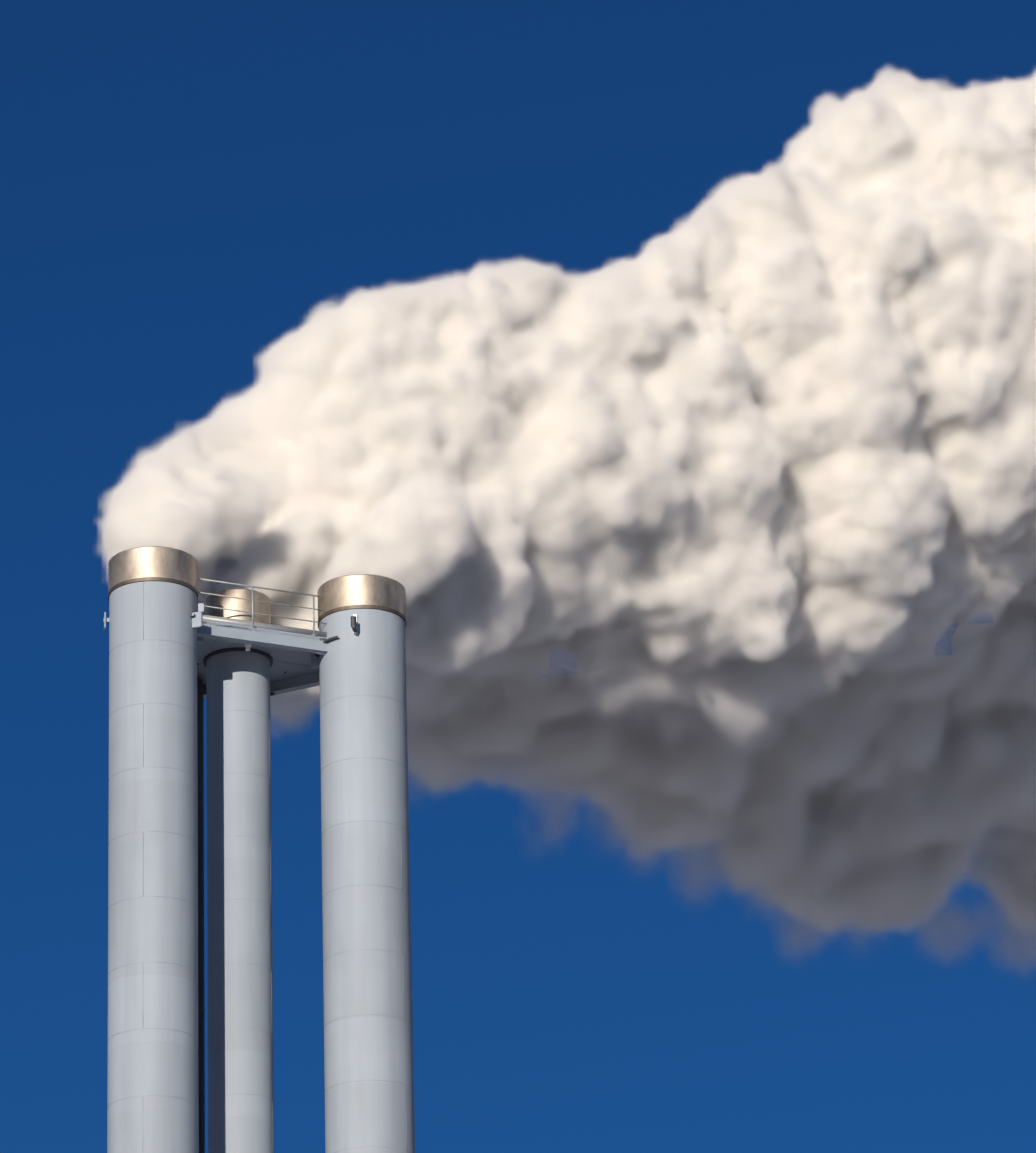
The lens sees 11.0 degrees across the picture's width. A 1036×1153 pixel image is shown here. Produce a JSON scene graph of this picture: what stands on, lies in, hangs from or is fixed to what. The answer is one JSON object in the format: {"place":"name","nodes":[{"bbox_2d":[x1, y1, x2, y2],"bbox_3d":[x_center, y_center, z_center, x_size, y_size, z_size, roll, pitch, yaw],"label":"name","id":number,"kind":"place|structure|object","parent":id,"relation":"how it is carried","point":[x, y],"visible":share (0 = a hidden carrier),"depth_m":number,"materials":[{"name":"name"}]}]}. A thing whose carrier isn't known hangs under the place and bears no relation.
{"place":"outdoors","nodes":[
{"label":"outdoors","id":0,"kind":"place"},
{"bbox_2d":[0,0,1035,1152],"label":"sky","id":1,"kind":"structure","parent":0,"point":[671,364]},
{"label":"ground","id":2,"kind":"structure","parent":0,"visible":0},
{"bbox_2d":[107,546,198,1152],"bbox_3d":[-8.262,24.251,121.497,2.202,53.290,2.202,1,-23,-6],"label":"flue stack","id":3,"kind":"object","parent":2,"relation":"on","point":[152,1087],"visible":1,"depth_m":127.95,"materials":[{"name":"paint"}]},
{"bbox_2d":[104,603,203,629],"bbox_3d":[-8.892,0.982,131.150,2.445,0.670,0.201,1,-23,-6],"label":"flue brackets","id":4,"kind":"object","parent":3,"relation":"attached to","point":[200,606],"visible":0.92,"depth_m":131.24,"materials":[{"name":"metal"}]},
{"bbox_2d":[190,611,339,697],"bbox_3d":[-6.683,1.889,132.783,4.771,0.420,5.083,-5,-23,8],"label":"access platform","id":5,"kind":"structure","parent":3,"relation":"attached to","point":[293,658],"depth_m":132.65,"materials":[{"name":"paint"}]},
{"bbox_2d":[245,643,250,650],"bbox_3d":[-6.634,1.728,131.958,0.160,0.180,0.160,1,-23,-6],"label":"deck lamp","id":6,"kind":"object","parent":5,"relation":"attached to","point":[247,646],"visible":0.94,"depth_m":131.90,"materials":[{"name":"grey metal"}]},
{"bbox_2d":[197,578,326,637],"bbox_3d":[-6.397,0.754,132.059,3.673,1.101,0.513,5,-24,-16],"label":"guard rail","id":7,"kind":"object","parent":5,"relation":"on","point":[313,632],"visible":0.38,"depth_m":132.07,"materials":[{"name":"grey metal"}]},
{"bbox_2d":[197,677,204,1152],"bbox_3d":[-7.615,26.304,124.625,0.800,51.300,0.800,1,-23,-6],"label":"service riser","id":8,"kind":"object","parent":2,"relation":"on","point":[201,985],"visible":0.28,"depth_m":131.87,"materials":[{"name":"metal"}]},
{"bbox_2d":[205,589,273,1152],"bbox_3d":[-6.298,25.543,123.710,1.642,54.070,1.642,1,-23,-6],"label":"flue stack","id":9,"kind":"object","parent":2,"relation":"on","point":[240,991],"visible":0.92,"depth_m":130.49,"materials":[{"name":"paint"}]},
{"bbox_2d":[317,574,414,1152],"bbox_3d":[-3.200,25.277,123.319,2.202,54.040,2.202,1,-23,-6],"label":"flue stack","id":10,"kind":"object","parent":2,"relation":"on","point":[368,1031],"visible":1,"depth_m":129.99,"materials":[{"name":"paint"}]},
{"bbox_2d":[351,614,357,633],"bbox_3d":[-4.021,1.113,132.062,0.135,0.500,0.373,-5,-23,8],"label":"obstruction light","id":11,"kind":"object","parent":10,"relation":"attached to","point":[354,623],"visible":1,"depth_m":131.92,"materials":[{"name":"metal"}]}
]}

